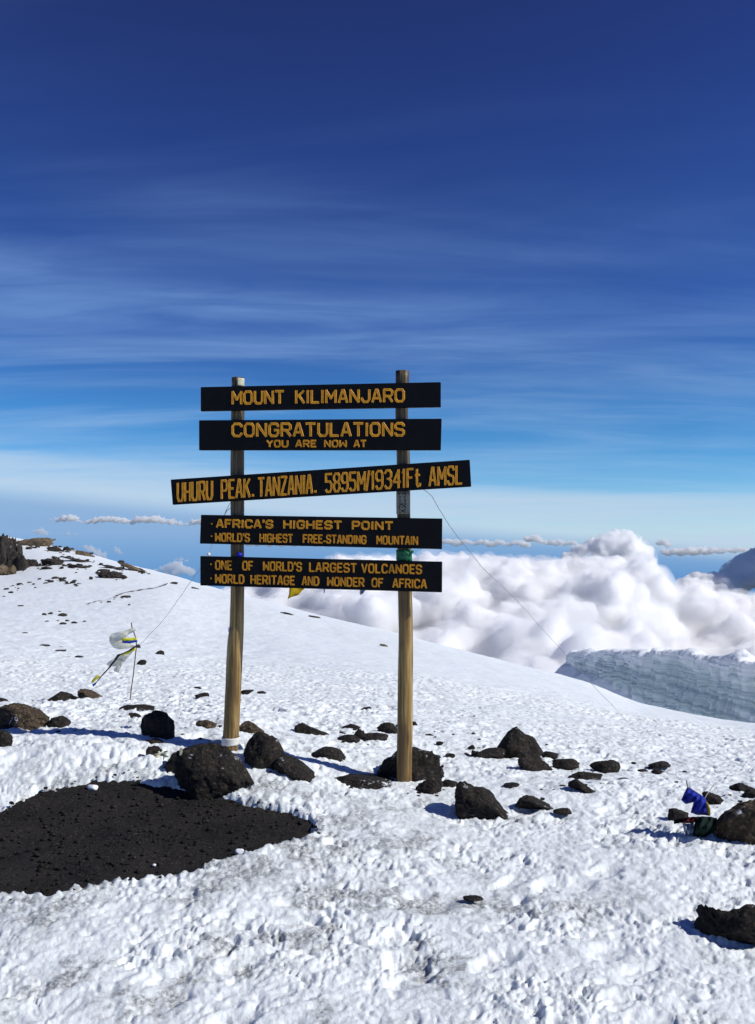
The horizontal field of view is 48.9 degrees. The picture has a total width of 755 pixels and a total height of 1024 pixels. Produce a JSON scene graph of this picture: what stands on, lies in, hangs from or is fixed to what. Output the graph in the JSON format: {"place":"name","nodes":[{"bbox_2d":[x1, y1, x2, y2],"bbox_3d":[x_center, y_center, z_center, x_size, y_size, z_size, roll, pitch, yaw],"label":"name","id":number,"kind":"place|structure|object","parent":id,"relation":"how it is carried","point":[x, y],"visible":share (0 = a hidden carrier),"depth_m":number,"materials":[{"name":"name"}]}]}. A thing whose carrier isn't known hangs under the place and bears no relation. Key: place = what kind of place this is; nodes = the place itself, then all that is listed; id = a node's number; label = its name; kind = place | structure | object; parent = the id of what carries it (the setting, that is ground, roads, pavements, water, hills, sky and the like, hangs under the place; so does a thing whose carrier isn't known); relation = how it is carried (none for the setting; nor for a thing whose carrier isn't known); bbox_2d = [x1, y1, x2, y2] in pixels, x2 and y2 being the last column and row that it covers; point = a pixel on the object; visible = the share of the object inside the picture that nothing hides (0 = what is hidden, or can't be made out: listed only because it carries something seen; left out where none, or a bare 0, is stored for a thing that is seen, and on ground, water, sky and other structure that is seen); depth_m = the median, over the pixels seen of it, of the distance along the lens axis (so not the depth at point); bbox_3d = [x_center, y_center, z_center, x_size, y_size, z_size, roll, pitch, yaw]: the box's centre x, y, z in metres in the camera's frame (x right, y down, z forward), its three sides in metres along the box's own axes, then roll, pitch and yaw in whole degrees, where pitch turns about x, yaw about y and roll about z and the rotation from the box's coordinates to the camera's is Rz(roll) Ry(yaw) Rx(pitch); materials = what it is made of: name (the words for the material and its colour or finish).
{"place":"outdoors","nodes":[
{"label":"outdoors","id":0,"kind":"place"},
{"bbox_2d":[87,583,167,603],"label":"path","id":1,"kind":"structure","parent":0,"point":[131,591],"depth_m":55.09,"materials":[{"name":"grey soil"}]},
{"bbox_2d":[0,537,754,1023],"bbox_3d":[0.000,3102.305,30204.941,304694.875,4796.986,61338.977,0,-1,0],"label":"snow ground","id":2,"kind":"structure","parent":0,"point":[358,909],"depth_m":4.96,"materials":[{"name":"white snow"}]},
{"bbox_2d":[0,533,9,564],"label":"rock outcrop","id":3,"kind":"object","parent":2,"relation":"on","point":[4,542],"visible":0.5,"depth_m":71.81,"materials":[{"name":"grey stone"}]},
{"bbox_2d":[0,730,12,746],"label":"lava rock","id":4,"kind":"object","parent":2,"relation":"on","point":[6,738],"visible":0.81,"depth_m":5.91,"materials":[{"name":"grey stone"}]},
{"bbox_2d":[0,563,15,574],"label":"rock outcrop","id":5,"kind":"object","parent":2,"relation":"on","point":[5,570],"visible":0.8,"depth_m":69.92,"materials":[{"name":"brown stone"}]},
{"bbox_2d":[5,536,22,567],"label":"rock outcrop","id":6,"kind":"object","parent":2,"relation":"on","point":[11,553],"visible":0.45,"depth_m":71.92,"materials":[{"name":"grey stone"}]},
{"bbox_2d":[16,548,28,570],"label":"rock outcrop","id":7,"kind":"object","parent":2,"relation":"on","point":[22,562],"visible":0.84,"depth_m":71.64,"materials":[{"name":"grey stone"}]},
{"bbox_2d":[0,703,49,730],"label":"lava rock","id":8,"kind":"object","parent":2,"relation":"on","point":[24,716],"visible":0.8,"depth_m":6.55,"materials":[{"name":"stone"}]},
{"bbox_2d":[26,559,37,566],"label":"rock outcrop","id":9,"kind":"object","parent":2,"relation":"on","point":[32,562],"visible":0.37,"depth_m":74.30,"materials":[{"name":"grey stone"}]},
{"bbox_2d":[19,538,55,546],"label":"rock outcrop","id":10,"kind":"object","parent":2,"relation":"on","point":[47,542],"visible":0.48,"depth_m":93.54,"materials":[{"name":"brown stone"}]},
{"bbox_2d":[41,558,64,565],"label":"rock outcrop","id":11,"kind":"object","parent":2,"relation":"on","point":[47,561],"visible":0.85,"depth_m":74.04,"materials":[{"name":"grey stone"}]},
{"bbox_2d":[47,547,60,551],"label":"rock outcrop","id":12,"kind":"object","parent":2,"relation":"on","point":[55,549],"visible":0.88,"depth_m":88.11,"materials":[{"name":"grey stone"}]},
{"bbox_2d":[47,715,70,727],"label":"lava rock","id":13,"kind":"object","parent":2,"relation":"on","point":[61,721],"visible":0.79,"depth_m":6.61,"materials":[{"name":"grey stone"}]},
{"bbox_2d":[47,691,76,700],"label":"lava rock","id":14,"kind":"object","parent":2,"relation":"on","point":[62,696],"visible":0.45,"depth_m":10.02,"materials":[{"name":"stone"}]},
{"bbox_2d":[63,557,90,561],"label":"rock outcrop","id":15,"kind":"object","parent":2,"relation":"on","point":[76,560],"visible":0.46,"depth_m":77.74,"materials":[{"name":"grey stone"}]},
{"bbox_2d":[67,564,89,567],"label":"rock outcrop","id":16,"kind":"object","parent":2,"relation":"on","point":[76,566],"visible":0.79,"depth_m":72.38,"materials":[{"name":"grey stone"}]},
{"bbox_2d":[8,545,149,602],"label":"rubble","id":17,"kind":"object","parent":2,"relation":"on","point":[96,572],"visible":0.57,"depth_m":73.10,"materials":[{"name":"black stone"}]},
{"bbox_2d":[75,550,94,556],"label":"rock outcrop","id":18,"kind":"object","parent":2,"relation":"on","point":[77,552],"visible":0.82,"depth_m":86.77,"materials":[{"name":"stone"}]},
{"bbox_2d":[77,689,102,698],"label":"lava rock","id":19,"kind":"object","parent":2,"relation":"on","point":[85,693],"visible":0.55,"depth_m":10.32,"materials":[{"name":"stone"}]},
{"bbox_2d":[98,572,124,577],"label":"rock outcrop","id":20,"kind":"object","parent":2,"relation":"on","point":[109,575],"visible":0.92,"depth_m":65.11,"materials":[{"name":"black stone"}]},
{"bbox_2d":[102,565,122,569],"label":"rock outcrop","id":21,"kind":"object","parent":2,"relation":"on","point":[110,566],"visible":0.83,"depth_m":73.86,"materials":[{"name":"brown stone"}]},
{"bbox_2d":[91,623,140,699],"bbox_3d":[-3.166,1.836,10.079,0.566,0.976,0.184,0,-1,0],"label":"flag stick","id":22,"kind":"object","parent":2,"relation":"on","point":[118,640],"visible":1,"depth_m":10.08,"materials":[{"name":"white fabric"}]},
{"bbox_2d":[144,509,228,640],"bbox_3d":[-1.905,0.792,8.070,0.197,1.586,4.558,1,-1,-24],"label":"rope","id":23,"kind":"object","parent":22,"relation":"attached to","point":[181,595],"visible":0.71,"depth_m":8.78,"materials":[{"name":"fabric"}]},
{"bbox_2d":[118,562,141,570],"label":"rock outcrop","id":24,"kind":"object","parent":2,"relation":"on","point":[131,567],"visible":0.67,"depth_m":74.69,"materials":[{"name":"brown stone"}]},
{"bbox_2d":[129,713,140,717],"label":"lava rock","id":25,"kind":"object","parent":2,"relation":"on","point":[131,715],"visible":0.67,"depth_m":7.58,"materials":[{"name":"brown stone"}]},
{"bbox_2d":[119,704,154,710],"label":"lava rock","id":26,"kind":"object","parent":2,"relation":"on","point":[142,707],"visible":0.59,"depth_m":8.26,"materials":[{"name":"black stone"}]},
{"bbox_2d":[137,660,146,664],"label":"lava rock","id":27,"kind":"object","parent":2,"relation":"on","point":[141,662],"visible":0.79,"depth_m":16.64,"materials":[{"name":"black stone"}]},
{"bbox_2d":[146,745,163,754],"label":"lava rock","id":28,"kind":"object","parent":2,"relation":"on","point":[152,750],"visible":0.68,"depth_m":5.78,"materials":[{"name":"grey stone"}]},
{"bbox_2d":[146,738,163,743],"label":"lava rock","id":29,"kind":"object","parent":2,"relation":"on","point":[153,740],"visible":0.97,"depth_m":6.00,"materials":[{"name":"grey stone"}]},
{"bbox_2d":[140,710,174,739],"bbox_3d":[-1.646,1.632,6.219,0.267,0.284,0.146,0,-1,14],"label":"lava rock","id":30,"kind":"object","parent":2,"relation":"on","point":[157,724],"visible":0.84,"depth_m":6.18,"materials":[{"name":"black stone"}]},
{"bbox_2d":[153,751,168,757],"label":"paper scraps","id":31,"kind":"object","parent":2,"relation":"on","point":[156,755],"visible":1,"depth_m":5.75,"materials":[{"name":"white paper"}]},
{"bbox_2d":[0,770,323,899],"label":"ash ground","id":32,"kind":"structure","parent":2,"relation":"on","point":[58,799],"depth_m":4.78,"materials":[{"name":"black gravel"}]},
{"bbox_2d":[87,785,97,789],"bbox_3d":[-1.851,1.791,5.396,0.071,0.041,0.044,0,-1,13],"label":"snow lump","id":33,"kind":"object","parent":32,"relation":"on","point":[92,787],"visible":1,"depth_m":5.38,"materials":[{"name":"white snow"}]},
{"bbox_2d":[163,747,186,773],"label":"lava rock","id":34,"kind":"object","parent":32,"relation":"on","point":[169,766],"visible":0.2,"depth_m":5.57,"materials":[{"name":"black stone"}]},
{"bbox_2d":[235,849,243,853],"bbox_3d":[-0.744,1.835,4.485,0.051,0.034,0.033,0,-1,0],"label":"snow lump","id":35,"kind":"object","parent":32,"relation":"on","point":[238,851],"visible":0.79,"depth_m":4.48,"materials":[{"name":"white snow"}]},
{"bbox_2d":[195,692,208,698],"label":"lava rock","id":36,"kind":"object","parent":2,"relation":"on","point":[204,694],"visible":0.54,"depth_m":10.11,"materials":[{"name":"black stone"}]},
{"bbox_2d":[196,720,216,728],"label":"lava rock","id":37,"kind":"object","parent":2,"relation":"on","point":[207,724],"visible":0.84,"depth_m":6.74,"materials":[{"name":"stone"}]},
{"bbox_2d":[173,742,253,800],"bbox_3d":[-1.072,1.747,5.415,0.543,0.475,0.326,0,-1,0],"label":"lava rock","id":38,"kind":"object","parent":2,"relation":"on","point":[203,771],"visible":0.83,"depth_m":5.33,"materials":[{"name":"black stone"}]},
{"bbox_2d":[241,690,253,694],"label":"lava rock","id":39,"kind":"object","parent":2,"relation":"on","point":[246,692],"visible":0.91,"depth_m":11.53,"materials":[{"name":"black stone"}]},
{"bbox_2d":[239,721,264,732],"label":"lava rock","id":40,"kind":"object","parent":2,"relation":"on","point":[248,726],"visible":0.83,"depth_m":6.59,"materials":[{"name":"stone"}]},
{"bbox_2d":[243,731,284,768],"bbox_3d":[-0.783,1.710,5.720,0.290,0.365,0.188,0,-1,0],"label":"lava rock","id":41,"kind":"object","parent":2,"relation":"on","point":[262,750],"visible":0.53,"depth_m":5.68,"materials":[{"name":"grey stone"}]},
{"bbox_2d":[273,754,314,782],"bbox_3d":[-0.537,1.779,5.654,0.349,0.233,0.227,0,-1,0],"label":"lava rock","id":42,"kind":"object","parent":2,"relation":"on","point":[292,768],"visible":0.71,"depth_m":5.60,"materials":[{"name":"black stone"}]},
{"bbox_2d":[294,723,328,735],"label":"lava rock","id":43,"kind":"object","parent":2,"relation":"on","point":[304,728],"visible":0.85,"depth_m":7.02,"materials":[{"name":"grey stone"}]},
{"bbox_2d":[171,370,470,781],"bbox_3d":[-0.414,0.626,5.864,2.147,3.235,0.178,0,-1,8],"label":"summit sign","id":44,"kind":"object","parent":2,"relation":"on","point":[402,435],"visible":0.97,"depth_m":5.82,"materials":[{"name":"brown wood"}]},
{"bbox_2d":[311,746,345,761],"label":"lava rock","id":45,"kind":"object","parent":2,"relation":"on","point":[334,753],"visible":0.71,"depth_m":6.06,"materials":[{"name":"grey stone"}]},
{"bbox_2d":[337,734,359,742],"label":"lava rock","id":46,"kind":"object","parent":2,"relation":"on","point":[351,738],"visible":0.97,"depth_m":6.88,"materials":[{"name":"grey stone"}]},
{"bbox_2d":[342,724,359,728],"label":"lava rock","id":47,"kind":"object","parent":2,"relation":"on","point":[352,726],"visible":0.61,"depth_m":7.56,"materials":[{"name":"grey stone"}]},
{"bbox_2d":[354,729,365,739],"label":"lava rock","id":48,"kind":"object","parent":2,"relation":"on","point":[360,733],"visible":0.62,"depth_m":7.06,"materials":[{"name":"grey stone"}]},
{"bbox_2d":[335,773,394,789],"bbox_3d":[-0.131,1.846,5.717,0.505,0.084,0.328,0,-1,0],"label":"lava rock","id":49,"kind":"object","parent":2,"relation":"on","point":[370,781],"visible":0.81,"depth_m":5.65,"materials":[{"name":"black stone"}]},
{"bbox_2d":[363,732,387,740],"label":"lava rock","id":50,"kind":"object","parent":2,"relation":"on","point":[377,736],"visible":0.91,"depth_m":7.07,"materials":[{"name":"grey stone"}]},
{"bbox_2d":[377,722,396,733],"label":"lava rock","id":51,"kind":"object","parent":2,"relation":"on","point":[386,727],"visible":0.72,"depth_m":7.57,"materials":[{"name":"grey stone"}]},
{"bbox_2d":[55,716,742,814],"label":"stone chips","id":52,"kind":"object","parent":2,"relation":"on","point":[419,792],"visible":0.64,"depth_m":6.54,"materials":[{"name":"black stone"}]},
{"bbox_2d":[377,747,443,781],"bbox_3d":[0.218,1.863,5.892,0.474,0.378,0.296,1,-1,-26],"label":"lava rock","id":53,"kind":"object","parent":2,"relation":"on","point":[426,765],"visible":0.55,"depth_m":5.84,"materials":[{"name":"black stone"}]},
{"bbox_2d":[415,779,443,793],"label":"lava rock","id":54,"kind":"object","parent":2,"relation":"on","point":[430,786],"visible":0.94,"depth_m":5.57,"materials":[{"name":"grey stone"}]},
{"bbox_2d":[444,753,454,757],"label":"lava rock","id":55,"kind":"object","parent":2,"relation":"on","point":[450,755],"visible":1,"depth_m":6.70,"materials":[{"name":"grey stone"}]},
{"bbox_2d":[442,779,457,787],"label":"lava rock","id":56,"kind":"object","parent":2,"relation":"on","point":[449,783],"visible":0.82,"depth_m":5.68,"materials":[{"name":"black stone"}]},
{"bbox_2d":[463,895,482,901],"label":"lava rock","id":57,"kind":"object","parent":2,"relation":"on","point":[471,898],"visible":1,"depth_m":3.95,"materials":[{"name":"brown stone"}]},
{"bbox_2d":[454,781,507,819],"bbox_3d":[0.661,1.832,5.205,0.357,0.263,0.232,0,-1,12],"label":"lava rock","id":58,"kind":"object","parent":2,"relation":"on","point":[471,801],"visible":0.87,"depth_m":5.14,"materials":[{"name":"grey stone"}]},
{"bbox_2d":[471,747,504,758],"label":"lava rock","id":59,"kind":"object","parent":2,"relation":"on","point":[496,752],"visible":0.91,"depth_m":6.83,"materials":[{"name":"grey stone"}]},
{"bbox_2d":[503,782,519,787],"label":"lava rock","id":60,"kind":"object","parent":2,"relation":"on","point":[511,784],"visible":1,"depth_m":5.74,"materials":[{"name":"grey stone"}]},
{"bbox_2d":[497,726,544,758],"bbox_3d":[1.199,1.998,7.043,0.422,0.350,0.312,1,-1,-24],"label":"lava rock","id":61,"kind":"object","parent":2,"relation":"on","point":[515,742],"visible":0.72,"depth_m":6.98,"materials":[{"name":"grey stone"}]},
{"bbox_2d":[424,490,625,719],"bbox_3d":[1.929,1.607,9.896,0.529,3.551,8.901,-1,-2,26],"label":"guy wire","id":62,"kind":"object","parent":2,"relation":"on","point":[513,597],"visible":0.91,"depth_m":9.52,"materials":[{"name":"metal"}]},
{"bbox_2d":[515,795,553,809],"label":"lava rock","id":63,"kind":"object","parent":2,"relation":"on","point":[528,802],"visible":1,"depth_m":5.31,"materials":[{"name":"grey stone"}]},
{"bbox_2d":[517,755,552,771],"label":"lava rock","id":64,"kind":"object","parent":2,"relation":"on","point":[533,763],"visible":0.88,"depth_m":6.46,"materials":[{"name":"grey stone"}]},
{"bbox_2d":[541,751,557,759],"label":"lava rock","id":65,"kind":"object","parent":2,"relation":"on","point":[552,755],"visible":0.9,"depth_m":7.11,"materials":[{"name":"grey stone"}]},
{"bbox_2d":[553,808,571,814],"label":"lava rock","id":66,"kind":"object","parent":2,"relation":"on","point":[562,811],"visible":1,"depth_m":5.20,"materials":[{"name":"grey stone"}]},
{"bbox_2d":[552,759,579,769],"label":"lava rock","id":67,"kind":"object","parent":2,"relation":"on","point":[568,764],"visible":0.91,"depth_m":6.66,"materials":[{"name":"black stone"}]},
{"bbox_2d":[568,778,594,793],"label":"lava rock","id":68,"kind":"object","parent":2,"relation":"on","point":[576,784],"visible":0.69,"depth_m":5.68,"materials":[{"name":"grey stone"}]},
{"bbox_2d":[567,771,602,779],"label":"lava rock","id":69,"kind":"object","parent":2,"relation":"on","point":[587,775],"visible":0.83,"depth_m":6.18,"materials":[{"name":"black stone"}]},
{"bbox_2d":[589,759,620,773],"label":"lava rock","id":70,"kind":"object","parent":2,"relation":"on","point":[609,766],"visible":0.94,"depth_m":6.62,"materials":[{"name":"black stone"}]},
{"bbox_2d":[555,647,754,722],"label":"glacier","id":71,"kind":"object","parent":2,"relation":"on","point":[695,681],"visible":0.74,"depth_m":193.08,"materials":[{"name":"ice"}]},
{"bbox_2d":[650,768,663,773],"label":"lava rock","id":72,"kind":"object","parent":2,"relation":"on","point":[657,771],"visible":0.89,"depth_m":6.71,"materials":[{"name":"black stone"}]},
{"bbox_2d":[648,761,670,767],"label":"lava rock","id":73,"kind":"object","parent":2,"relation":"on","point":[661,764],"visible":1,"depth_m":7.01,"materials":[{"name":"black stone"}]},
{"bbox_2d":[668,808,688,820],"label":"lava rock","id":74,"kind":"object","parent":2,"relation":"on","point":[674,814],"visible":0.76,"depth_m":5.12,"materials":[{"name":"grey stone"}]},
{"bbox_2d":[674,780,716,837],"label":"prayer flags","id":75,"kind":"object","parent":2,"relation":"on","point":[703,826],"visible":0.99,"depth_m":4.80,"materials":[{"name":"blue fabric"}]},
{"bbox_2d":[702,791,723,804],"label":"lava rock","id":76,"kind":"object","parent":2,"relation":"on","point":[712,798],"visible":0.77,"depth_m":5.53,"materials":[{"name":"grey stone"}]},
{"bbox_2d":[693,904,754,944],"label":"lava rock","id":77,"kind":"object","parent":2,"relation":"on","point":[738,925],"visible":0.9,"depth_m":3.59,"materials":[{"name":"black stone"}]},
{"bbox_2d":[711,799,754,844],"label":"lava rock","id":78,"kind":"object","parent":2,"relation":"on","point":[736,822],"visible":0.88,"depth_m":4.72,"materials":[{"name":"brown stone"}]},
{"bbox_2d":[729,783,754,791],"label":"lava rock","id":79,"kind":"object","parent":2,"relation":"on","point":[739,787],"visible":0.55,"depth_m":5.94,"materials":[{"name":"grey stone"}]},
{"bbox_2d":[741,789,754,797],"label":"lava rock","id":80,"kind":"object","parent":2,"relation":"on","point":[747,793],"visible":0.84,"depth_m":5.68,"materials":[{"name":"grey stone"}]},
{"bbox_2d":[0,0,754,596],"label":"sky","id":81,"kind":"structure","parent":0,"point":[540,212],"materials":[{"name":"blue"}]},
{"bbox_3d":[-0.406,0.505,6.077,1.200,0.089,0.529,0,-1,0],"label":"rope","id":82,"kind":"object","parent":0,"visible":0},
{"bbox_2d":[288,588,304,598],"bbox_3d":[-0.601,0.588,6.314,0.169,0.144,0.049,0,-1,-15],"label":"yellow flag","id":83,"kind":"object","parent":82,"relation":"hanging from","point":[293,592],"visible":0.61,"depth_m":6.31,"materials":[{"name":"fabric"}]}
]}

